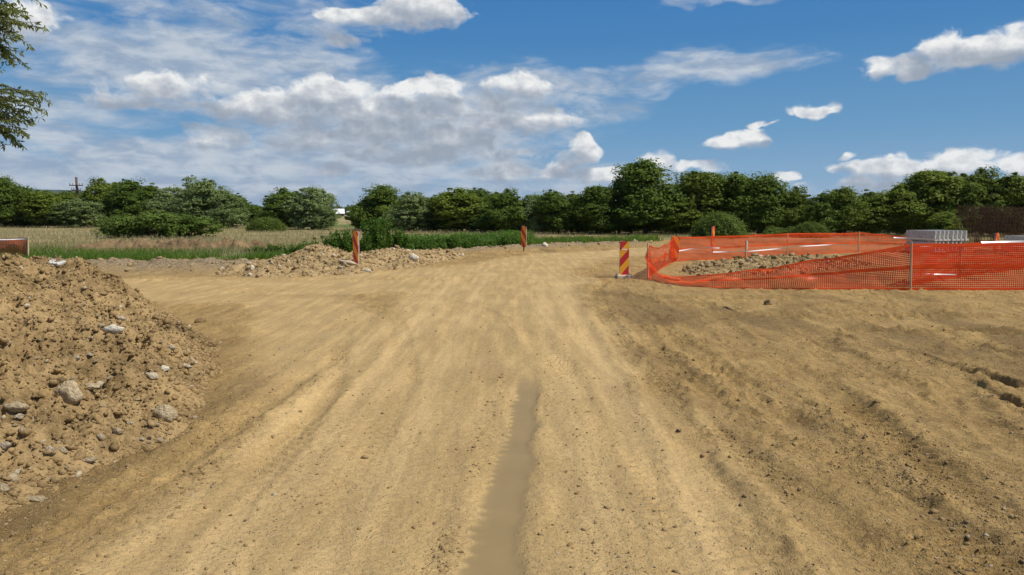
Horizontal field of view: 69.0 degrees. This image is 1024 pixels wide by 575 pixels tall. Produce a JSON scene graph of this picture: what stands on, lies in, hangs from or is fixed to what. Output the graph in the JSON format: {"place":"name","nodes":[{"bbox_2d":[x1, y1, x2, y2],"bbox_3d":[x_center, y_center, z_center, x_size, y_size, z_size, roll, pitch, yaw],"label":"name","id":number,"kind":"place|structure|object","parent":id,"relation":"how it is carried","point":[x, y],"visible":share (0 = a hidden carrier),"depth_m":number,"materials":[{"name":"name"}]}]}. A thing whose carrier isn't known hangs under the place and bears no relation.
{"place":"outdoors","nodes":[
{"label":"outdoors","id":0,"kind":"place"},
{"bbox_2d":[30,189,262,206],"bbox_3d":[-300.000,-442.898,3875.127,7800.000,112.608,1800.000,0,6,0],"label":"hills","id":1,"kind":"structure","parent":0,"point":[55,191],"depth_m":3385.66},
{"bbox_2d":[0,215,1022,258],"bbox_3d":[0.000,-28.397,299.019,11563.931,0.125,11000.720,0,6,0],"label":"meadow","id":2,"kind":"structure","parent":0,"point":[343,222],"depth_m":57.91,"materials":[{"name":"plant"}]},
{"bbox_2d":[0,173,26,227],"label":"broadleaf tree","id":3,"kind":"object","parent":2,"relation":"on","point":[5,184],"visible":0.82,"depth_m":82.89,"materials":[{"name":"green plant"}]},
{"bbox_2d":[0,185,43,226],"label":"broadleaf tree","id":4,"kind":"object","parent":2,"relation":"on","point":[18,201],"visible":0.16,"depth_m":83.38,"materials":[{"name":"green plant"}]},
{"bbox_2d":[15,189,76,227],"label":"broadleaf tree","id":5,"kind":"object","parent":2,"relation":"on","point":[39,203],"visible":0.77,"depth_m":82.00,"materials":[{"name":"green plant"}]},
{"bbox_2d":[69,177,82,224],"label":"utility pole","id":6,"kind":"object","parent":2,"relation":"on","point":[76,185],"visible":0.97,"depth_m":94.04,"materials":[{"name":"wood"}]},
{"bbox_2d":[45,198,109,227],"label":"broadleaf tree","id":7,"kind":"object","parent":2,"relation":"on","point":[81,211],"visible":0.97,"depth_m":81.67,"materials":[{"name":"green plant"}]},
{"bbox_2d":[77,177,121,225],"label":"broadleaf tree","id":8,"kind":"object","parent":2,"relation":"on","point":[96,196],"visible":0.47,"depth_m":88.28,"materials":[{"name":"green plant"}]},
{"bbox_2d":[102,176,154,221],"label":"broadleaf tree","id":9,"kind":"object","parent":2,"relation":"on","point":[126,194],"visible":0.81,"depth_m":86.25,"materials":[{"name":"green plant"}]},
{"bbox_2d":[136,182,160,213],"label":"broadleaf tree","id":10,"kind":"object","parent":2,"relation":"on","point":[150,190],"visible":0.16,"depth_m":87.69,"materials":[{"name":"green plant"}]},
{"bbox_2d":[90,208,228,237],"bbox_3d":[-23.488,-4.285,49.784,8.464,2.096,4.692,0,6,2],"label":"thicket","id":11,"kind":"object","parent":2,"relation":"on","point":[168,224],"visible":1,"depth_m":48.98,"materials":[{"name":"green plant"}]},
{"bbox_2d":[142,184,188,213],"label":"tree","id":12,"kind":"object","parent":2,"relation":"on","point":[164,195],"visible":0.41,"depth_m":81.97,"materials":[{"name":"green plant"}]},
{"bbox_2d":[71,237,279,251],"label":"grass","id":13,"kind":"structure","parent":2,"relation":"on","point":[138,243],"depth_m":32.79,"materials":[{"name":"plant"}]},
{"bbox_2d":[155,175,234,221],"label":"broadleaf tree","id":14,"kind":"object","parent":2,"relation":"on","point":[196,192],"visible":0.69,"depth_m":79.55,"materials":[{"name":"green plant"}]},
{"bbox_2d":[202,191,251,227],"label":"broadleaf tree","id":15,"kind":"object","parent":2,"relation":"on","point":[217,208],"visible":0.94,"depth_m":79.42,"materials":[{"name":"green plant"}]},
{"bbox_2d":[245,204,264,222],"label":"broadleaf tree","id":16,"kind":"object","parent":2,"relation":"on","point":[254,209],"visible":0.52,"depth_m":86.72,"materials":[{"name":"green plant"}]},
{"bbox_2d":[244,216,287,231],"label":"round bush","id":17,"kind":"object","parent":2,"relation":"on","point":[265,223],"visible":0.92,"depth_m":66.92,"materials":[{"name":"green plant"}]},
{"bbox_2d":[253,243,281,251],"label":"weed plant","id":18,"kind":"object","parent":2,"relation":"on","point":[270,247],"visible":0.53,"depth_m":29.91,"materials":[{"name":"green plant"}]},
{"bbox_2d":[0,238,565,260],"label":"green grass","id":19,"kind":"structure","parent":2,"relation":"on","point":[142,254],"depth_m":28.02,"materials":[{"name":"plant"}]},
{"bbox_2d":[258,187,310,227],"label":"broadleaf tree","id":20,"kind":"object","parent":2,"relation":"on","point":[274,201],"visible":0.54,"depth_m":74.54,"materials":[{"name":"green plant"}]},
{"bbox_2d":[283,243,301,253],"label":"weed plant","id":21,"kind":"object","parent":2,"relation":"on","point":[292,249],"visible":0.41,"depth_m":27.89,"materials":[{"name":"green plant"}]},
{"bbox_2d":[263,204,352,214],"bbox_3d":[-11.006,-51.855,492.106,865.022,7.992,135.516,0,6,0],"label":"wood","id":22,"kind":"object","parent":2,"relation":"on","point":[348,207],"visible":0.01,"depth_m":442.71,"materials":[{"name":"green plant"}]},
{"bbox_2d":[278,185,342,228],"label":"broadleaf tree","id":23,"kind":"object","parent":2,"relation":"on","point":[314,199],"visible":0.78,"depth_m":73.41,"materials":[{"name":"green plant"}]},
{"bbox_2d":[309,206,336,229],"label":"tree","id":24,"kind":"object","parent":2,"relation":"on","point":[320,220],"visible":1,"depth_m":72.31,"materials":[{"name":"green plant"}]},
{"bbox_2d":[345,202,374,229],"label":"broadleaf tree","id":25,"kind":"object","parent":2,"relation":"on","point":[355,226],"visible":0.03,"depth_m":71.11,"materials":[{"name":"green plant"}]},
{"bbox_2d":[344,183,402,226],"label":"broadleaf tree","id":26,"kind":"object","parent":2,"relation":"on","point":[380,198],"visible":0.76,"depth_m":68.45,"materials":[{"name":"green plant"}]},
{"bbox_2d":[383,191,434,231],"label":"broadleaf tree","id":27,"kind":"object","parent":2,"relation":"on","point":[415,207],"visible":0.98,"depth_m":63.07,"materials":[{"name":"green plant"}]},
{"bbox_2d":[419,199,446,230],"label":"broadleaf tree","id":28,"kind":"object","parent":2,"relation":"on","point":[433,227],"visible":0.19,"depth_m":64.63,"materials":[{"name":"green plant"}]},
{"bbox_2d":[376,229,536,249],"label":"lush weeds","id":29,"kind":"object","parent":2,"relation":"on","point":[504,237],"visible":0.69,"depth_m":32.98,"materials":[{"name":"green plant"}]},
{"bbox_2d":[424,187,490,231],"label":"broadleaf tree","id":30,"kind":"object","parent":2,"relation":"on","point":[449,209],"visible":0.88,"depth_m":62.41,"materials":[{"name":"green plant"}]},
{"bbox_2d":[462,186,495,231],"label":"broadleaf tree","id":31,"kind":"object","parent":2,"relation":"on","point":[482,193],"visible":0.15,"depth_m":65.03,"materials":[{"name":"green plant"}]},
{"bbox_2d":[467,204,507,232],"bbox_3d":[-1.500,-5.642,61.264,4.328,2.486,3.913,-1,6,-10],"label":"shrub","id":32,"kind":"object","parent":2,"relation":"on","point":[480,219],"visible":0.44,"depth_m":60.63,"materials":[{"name":"green plant"}]},
{"bbox_2d":[485,186,530,230],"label":"broadleaf tree","id":33,"kind":"object","parent":2,"relation":"on","point":[504,214],"visible":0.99,"depth_m":58.75,"materials":[{"name":"green plant"}]},
{"bbox_2d":[515,192,552,232],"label":"willow tree","id":34,"kind":"object","parent":2,"relation":"on","point":[531,223],"visible":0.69,"depth_m":58.82,"materials":[{"name":"green plant"}]},
{"bbox_2d":[533,189,579,234],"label":"broadleaf tree","id":35,"kind":"object","parent":2,"relation":"on","point":[556,205],"visible":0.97,"depth_m":57.71,"materials":[{"name":"green plant"}]},
{"bbox_2d":[562,191,590,233],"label":"broadleaf tree","id":36,"kind":"object","parent":2,"relation":"on","point":[577,224],"visible":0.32,"depth_m":58.92,"materials":[{"name":"green plant"}]},
{"bbox_2d":[567,184,621,233],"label":"broadleaf tree","id":37,"kind":"object","parent":2,"relation":"on","point":[593,198],"visible":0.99,"depth_m":56.72,"materials":[{"name":"green plant"}]},
{"bbox_2d":[600,175,630,233],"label":"broadleaf tree","id":38,"kind":"object","parent":2,"relation":"on","point":[620,220],"visible":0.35,"depth_m":58.01,"materials":[{"name":"green plant"}]},
{"bbox_2d":[610,157,690,233],"bbox_3d":[10.534,-6.977,57.461,7.030,6.102,6.639,-1,6,-12],"label":"broadleaf tree","id":39,"kind":"object","parent":2,"relation":"on","point":[643,185],"visible":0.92,"depth_m":55.85,"materials":[{"name":"green plant"}]},
{"bbox_2d":[653,195,704,233],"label":"broadleaf tree","id":40,"kind":"object","parent":2,"relation":"on","point":[669,219],"visible":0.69,"depth_m":55.80,"materials":[{"name":"green plant"}]},
{"bbox_2d":[665,169,730,232],"bbox_3d":[14.168,-6.532,57.527,6.090,5.134,6.010,-3,6,-24],"label":"broadleaf tree","id":41,"kind":"object","parent":2,"relation":"on","point":[700,188],"visible":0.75,"depth_m":56.07,"materials":[{"name":"green plant"}]},
{"bbox_2d":[690,210,749,237],"bbox_3d":[14.063,-4.317,50.833,4.348,1.957,4.143,4,7,33],"label":"round bush","id":42,"kind":"object","parent":2,"relation":"on","point":[723,223],"visible":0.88,"depth_m":49.90,"materials":[{"name":"green plant"}]},
{"bbox_2d":[708,171,767,230],"bbox_3d":[17.622,-6.490,57.743,5.060,5.024,4.946,0,6,-4],"label":"broadleaf tree","id":43,"kind":"object","parent":2,"relation":"on","point":[735,201],"visible":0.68,"depth_m":56.15,"materials":[{"name":"green plant"}]},
{"bbox_2d":[731,172,793,233],"bbox_3d":[19.236,-6.368,56.722,4.660,4.991,4.840,1,6,7],"label":"broadleaf tree","id":44,"kind":"object","parent":2,"relation":"on","point":[771,190],"visible":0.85,"depth_m":55.76,"materials":[{"name":"green plant"}]},
{"bbox_2d":[762,226,793,236],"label":"thicket","id":45,"kind":"object","parent":2,"relation":"on","point":[770,230],"visible":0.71,"depth_m":51.56,"materials":[{"name":"green plant"}]},
{"bbox_2d":[777,185,821,231],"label":"broadleaf tree","id":46,"kind":"object","parent":2,"relation":"on","point":[793,206],"visible":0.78,"depth_m":55.77,"materials":[{"name":"green plant"}]},
{"bbox_2d":[788,221,831,237],"bbox_3d":[20.375,-3.967,50.821,2.806,1.227,2.840,-3,7,-29],"label":"round bush","id":47,"kind":"object","parent":2,"relation":"on","point":[808,227],"visible":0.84,"depth_m":50.25,"materials":[{"name":"green plant"}]},
{"bbox_2d":[799,189,845,231],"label":"broadleaf tree","id":48,"kind":"object","parent":2,"relation":"on","point":[823,204],"visible":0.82,"depth_m":54.94,"materials":[{"name":"green plant"}]},
{"bbox_2d":[825,185,873,235],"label":"broadleaf tree","id":49,"kind":"object","parent":2,"relation":"on","point":[853,215],"visible":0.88,"depth_m":54.70,"materials":[{"name":"green plant"}]},
{"bbox_2d":[857,189,901,233],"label":"broadleaf tree","id":50,"kind":"object","parent":2,"relation":"on","point":[879,200],"visible":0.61,"depth_m":55.13,"materials":[{"name":"green plant"}]},
{"bbox_2d":[870,182,938,234],"bbox_3d":[29.104,-5.836,55.758,4.836,4.071,5.315,-3,7,-28],"label":"broadleaf tree","id":51,"kind":"object","parent":2,"relation":"on","point":[907,205],"visible":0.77,"depth_m":54.55,"materials":[{"name":"green plant"}]},
{"bbox_2d":[901,168,974,229],"bbox_3d":[31.561,-6.375,55.943,5.803,5.151,5.880,1,6,11],"label":"broadleaf tree","id":52,"kind":"object","parent":2,"relation":"on","point":[926,183],"visible":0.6,"depth_m":54.48,"materials":[{"name":"green plant"}]},
{"bbox_2d":[926,211,963,229],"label":"shrub","id":53,"kind":"object","parent":2,"relation":"on","point":[945,220],"visible":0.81,"depth_m":49.46,"materials":[{"name":"green plant"}]},
{"bbox_2d":[928,181,987,233],"bbox_3d":[32.673,-5.777,54.868,3.596,4.113,3.678,0,6,0],"label":"broadleaf tree","id":54,"kind":"object","parent":2,"relation":"on","point":[971,192],"visible":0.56,"depth_m":53.73,"materials":[{"name":"green plant"}]},
{"bbox_2d":[956,164,1017,234],"bbox_3d":[34.840,-6.434,55.476,4.944,5.395,5.184,4,7,33],"label":"broadleaf tree","id":55,"kind":"object","parent":2,"relation":"on","point":[981,177],"visible":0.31,"depth_m":54.60,"materials":[{"name":"green plant"}]},
{"bbox_2d":[990,172,1023,234],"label":"broadleaf tree","id":56,"kind":"object","parent":2,"relation":"on","point":[1012,186],"visible":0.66,"depth_m":53.51,"materials":[{"name":"green plant"}]},
{"bbox_2d":[0,239,1023,574],"bbox_3d":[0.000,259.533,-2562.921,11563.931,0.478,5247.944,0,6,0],"label":"ground","id":57,"kind":"structure","parent":0,"point":[642,297],"depth_m":6.83,"materials":[{"name":"soil"}]},
{"bbox_2d":[0,237,28,255],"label":"safety net","id":58,"kind":"object","parent":57,"relation":"on","point":[23,241],"visible":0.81,"depth_m":27.63,"materials":[{"name":"plastic"}]},
{"bbox_2d":[0,0,52,150],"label":"overhanging tree","id":59,"kind":"object","parent":57,"relation":"on","point":[5,52],"visible":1,"depth_m":9.35,"materials":[{"name":"green plant"}]},
{"bbox_2d":[26,495,48,501],"bbox_3d":[-2.833,1.255,4.428,0.139,0.041,0.068,4,2,-9],"label":"rock","id":60,"kind":"object","parent":57,"relation":"on","point":[37,498],"visible":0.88,"depth_m":4.41,"materials":[{"name":"stone"}]},
{"bbox_2d":[0,254,222,514],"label":"soil heap","id":61,"kind":"object","parent":57,"relation":"on","point":[24,394],"visible":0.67,"depth_m":6.46,"materials":[{"name":"soil"}]},
{"bbox_2d":[0,483,9,491],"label":"stone","id":62,"kind":"object","parent":61,"relation":"on","point":[4,487],"visible":0.98,"depth_m":4.38,"materials":[{"name":"stone"}]},
{"bbox_2d":[0,441,10,449],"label":"stone","id":63,"kind":"object","parent":61,"relation":"on","point":[5,445],"visible":1,"depth_m":4.77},
{"bbox_2d":[4,401,29,412],"bbox_3d":[-3.475,0.839,5.214,0.190,0.084,0.098,-4,3,-1],"label":"rock","id":64,"kind":"object","parent":61,"relation":"on","point":[17,406],"visible":1,"depth_m":5.18,"materials":[{"name":"stone"}]},
{"bbox_2d":[54,380,82,404],"bbox_3d":[-3.364,0.805,5.686,0.214,0.196,0.153,3,6,24],"label":"boulder","id":65,"kind":"object","parent":61,"relation":"on","point":[69,391],"visible":0.92,"depth_m":5.63,"materials":[{"name":"stone"}]},
{"bbox_2d":[82,457,97,462],"bbox_3d":[-2.831,1.155,4.983,0.102,0.042,0.058,-11,2,-12],"label":"stone","id":66,"kind":"object","parent":61,"relation":"on","point":[90,459],"visible":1,"depth_m":4.96,"materials":[{"name":"stone"}]},
{"bbox_2d":[82,383,100,390],"bbox_3d":[-3.473,0.816,6.138,0.152,0.066,0.086,2,6,-17],"label":"rock","id":67,"kind":"object","parent":61,"relation":"on","point":[95,386],"visible":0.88,"depth_m":6.12,"materials":[{"name":"stone"}]},
{"bbox_2d":[0,253,224,520],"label":"soil clods","id":68,"kind":"object","parent":61,"relation":"on","point":[84,428],"visible":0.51,"depth_m":6.50,"materials":[{"name":"soil"}]},
{"bbox_2d":[102,324,123,333],"bbox_3d":[-3.842,0.404,7.181,0.224,0.106,0.096,-9,7,2],"label":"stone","id":69,"kind":"object","parent":61,"relation":"on","point":[113,328],"visible":1,"depth_m":7.15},
{"bbox_2d":[113,427,122,434],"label":"stone","id":70,"kind":"object","parent":61,"relation":"on","point":[117,431],"visible":1,"depth_m":5.39,"materials":[{"name":"stone"}]},
{"bbox_2d":[145,372,158,379],"bbox_3d":[-3.245,0.795,6.720,0.124,0.068,0.083,20,1,-18],"label":"stone","id":71,"kind":"object","parent":61,"relation":"on","point":[151,375],"visible":1,"depth_m":6.69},
{"bbox_2d":[152,404,177,421],"bbox_3d":[-2.765,1.009,5.940,0.192,0.153,0.142,-7,-6,15],"label":"rock","id":72,"kind":"object","parent":61,"relation":"on","point":[167,413],"visible":0.84,"depth_m":5.89,"materials":[{"name":"stone"}]},
{"bbox_2d":[194,317,206,322],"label":"clod","id":73,"kind":"object","parent":57,"relation":"on","point":[200,319],"visible":0.73,"depth_m":11.43,"materials":[{"name":"soil"}]},
{"bbox_2d":[303,234,333,245],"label":"weed plant","id":74,"kind":"object","parent":57,"relation":"on","point":[327,241],"visible":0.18,"depth_m":28.28,"materials":[{"name":"green plant"}]},
{"bbox_2d":[212,244,459,277],"bbox_3d":[-5.176,-1.112,24.889,5.368,0.760,11.425,2,6,23],"label":"rubble heap","id":75,"kind":"object","parent":57,"relation":"on","point":[296,272],"visible":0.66,"depth_m":22.31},
{"bbox_2d":[352,229,359,263],"bbox_3d":[-4.522,-1.126,21.613,0.205,1.135,0.076,3,7,34],"label":"road marker","id":76,"kind":"object","parent":75,"relation":"on","point":[356,250],"visible":0.96,"depth_m":21.57,"materials":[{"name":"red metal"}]},
{"bbox_2d":[214,243,465,277],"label":"rubble stones","id":77,"kind":"object","parent":57,"relation":"on","point":[279,266],"visible":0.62,"depth_m":22.57,"materials":[{"name":"stone"}]},
{"bbox_2d":[328,228,352,251],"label":"weed plant","id":78,"kind":"object","parent":57,"relation":"on","point":[338,242],"visible":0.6,"depth_m":28.04,"materials":[{"name":"green plant"}]},
{"bbox_2d":[55,239,651,272],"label":"bank gravel","id":79,"kind":"structure","parent":57,"relation":"on","point":[160,257],"depth_m":22.88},
{"bbox_2d":[343,233,374,251],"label":"weed plant","id":80,"kind":"object","parent":57,"relation":"on","point":[364,243],"visible":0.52,"depth_m":27.80,"materials":[{"name":"green plant"}]},
{"bbox_2d":[360,215,394,250],"bbox_3d":[-5.306,-1.959,28.627,1.496,1.684,1.545,2,6,21],"label":"weed plant","id":81,"kind":"object","parent":57,"relation":"on","point":[371,230],"visible":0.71,"depth_m":28.46,"materials":[{"name":"green plant"}]},
{"bbox_2d":[383,226,413,248],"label":"weed plant","id":82,"kind":"object","parent":57,"relation":"on","point":[400,241],"visible":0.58,"depth_m":29.23,"materials":[{"name":"green plant"}]},
{"bbox_2d":[0,285,1023,574],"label":"road crumbs","id":83,"kind":"object","parent":57,"relation":"on","point":[628,551],"visible":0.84,"depth_m":4.71,"materials":[{"name":"soil"}]},
{"bbox_2d":[521,225,526,250],"bbox_3d":[0.508,-2.133,31.963,0.230,1.115,0.076,2,6,20],"label":"road marker","id":84,"kind":"object","parent":57,"relation":"on","point":[523,236],"visible":1,"depth_m":31.93,"materials":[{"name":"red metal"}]},
{"bbox_2d":[615,241,632,278],"bbox_3d":[2.913,-0.715,19.343,0.411,0.970,0.300,0,6,-3],"label":"road marker","id":85,"kind":"object","parent":57,"relation":"on","point":[624,262],"visible":1,"depth_m":19.30,"materials":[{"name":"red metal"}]},
{"bbox_2d":[646,238,674,276],"bbox_3d":[4.503,-1.010,22.420,0.180,0.916,7.242,2,6,18],"label":"safety net","id":86,"kind":"object","parent":57,"relation":"on","point":[665,254],"visible":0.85,"depth_m":22.53,"materials":[{"name":"orange plastic"}]},
{"bbox_2d":[669,234,680,260],"bbox_3d":[5.582,-1.298,25.623,0.320,1.065,0.077,6,5,-9],"label":"road marker","id":87,"kind":"object","parent":57,"relation":"on","point":[676,239],"visible":0.69,"depth_m":25.59,"materials":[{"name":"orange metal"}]},
{"bbox_2d":[764,298,776,304],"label":"clod","id":88,"kind":"object","parent":57,"relation":"on","point":[768,301],"visible":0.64,"depth_m":13.93,"materials":[{"name":"soil"}]},
{"bbox_2d":[684,255,864,275],"bbox_3d":[7.987,-0.759,23.023,8.302,0.449,4.404,-3,6,-28],"label":"spoil heap","id":89,"kind":"object","parent":57,"relation":"on","point":[736,266],"visible":0.35,"depth_m":21.37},
{"bbox_2d":[679,252,870,275],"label":"spoil stones","id":90,"kind":"object","parent":57,"relation":"on","point":[688,267],"visible":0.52,"depth_m":21.92,"materials":[{"name":"stone"}]},
{"bbox_2d":[675,231,936,261],"bbox_3d":[12.255,-1.618,29.252,14.894,1.048,2.715,-2,6,-20],"label":"safety net","id":91,"kind":"object","parent":57,"relation":"on","point":[865,244],"visible":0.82,"depth_m":29.15,"materials":[{"name":"orange plastic"}]},
{"bbox_2d":[645,240,1023,289],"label":"safety net","id":92,"kind":"object","parent":57,"relation":"on","point":[773,284],"visible":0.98,"depth_m":16.22,"materials":[{"name":"orange plastic"}]},
{"bbox_2d":[912,244,1023,285],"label":"safety net","id":93,"kind":"object","parent":57,"relation":"on","point":[927,247],"visible":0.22,"depth_m":19.39,"materials":[{"name":"orange plastic"}]},
{"bbox_2d":[954,203,990,242],"bbox_3d":[25.506,-3.578,41.285,2.452,2.235,0.104,-2,10,-16],"label":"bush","id":94,"kind":"object","parent":57,"relation":"on","point":[975,217],"visible":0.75,"depth_m":41.26,"materials":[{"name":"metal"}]},
{"bbox_2d":[963,207,999,241],"bbox_3d":[26.720,-3.611,42.433,2.452,2.111,0.104,-1,7,-12],"label":"bush","id":95,"kind":"object","parent":57,"relation":"on","point":[979,225],"visible":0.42,"depth_m":42.43,"materials":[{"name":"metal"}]},
{"bbox_2d":[974,204,1017,242],"bbox_3d":[26.998,-3.550,41.565,2.452,2.173,0.104,-1,11,-10],"label":"bush","id":96,"kind":"object","parent":57,"relation":"on","point":[991,220],"visible":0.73,"depth_m":41.52,"materials":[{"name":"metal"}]},
{"bbox_2d":[988,207,1023,240],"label":"bush","id":97,"kind":"object","parent":57,"relation":"on","point":[1003,222],"visible":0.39,"depth_m":42.51,"materials":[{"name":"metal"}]},
{"bbox_2d":[1000,207,1023,240],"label":"bush","id":98,"kind":"object","parent":57,"relation":"on","point":[1006,213],"visible":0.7,"depth_m":40.94,"materials":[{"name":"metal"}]},
{"bbox_2d":[1014,206,1023,234],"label":"rebar mesh","id":99,"kind":"object","parent":57,"relation":"on","point":[1017,220],"visible":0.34,"depth_m":42.39,"materials":[{"name":"metal"}]},
{"label":"timber batten","id":100,"kind":"object","parent":57,"relation":"on","visible":0},
{"bbox_2d":[906,241,938,251],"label":"concrete kerb","id":101,"kind":"structure","parent":100,"relation":"on","point":[909,242],"depth_m":31.43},
{"bbox_3d":[22.829,-1.350,33.031,1.600,1.000,1.200,0,6,0],"label":"timber crib","id":102,"kind":"object","parent":57,"relation":"on","visible":0},
{"bbox_2d":[1005,235,1023,240],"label":"concrete kerb","id":103,"kind":"structure","parent":102,"relation":"on","point":[1011,238],"depth_m":33.23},
{"bbox_2d":[0,0,1023,207],"label":"sky","id":104,"kind":"structure","parent":0,"point":[253,98],"materials":[{"name":"blue"}]},
{"bbox_2d":[60,245,999,574],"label":"road","id":105,"kind":"structure","parent":0,"point":[514,293],"depth_m":5.53,"materials":[{"name":"soil"}]},
{"bbox_2d":[458,380,540,574],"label":"muddy rut","id":106,"kind":"structure","parent":105,"relation":"on","point":[496,537],"depth_m":4.48,"materials":[{"name":"soil"}]},
{"bbox_2d":[527,234,663,244],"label":"edge grass","id":107,"kind":"structure","parent":0,"point":[591,238],"depth_m":43.05,"materials":[{"name":"plant"}]},
{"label":"concrete kerb","id":108,"kind":"structure","parent":0,"visible":0},
{"bbox_3d":[17.768,-2.019,31.900,1.720,0.036,0.080,-2,6,-17],"label":"timber batten","id":109,"kind":"object","parent":108,"relation":"on","visible":0},
{"bbox_2d":[906,230,937,240],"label":"concrete kerb","id":110,"kind":"structure","parent":109,"relation":"on","point":[927,235],"depth_m":31.17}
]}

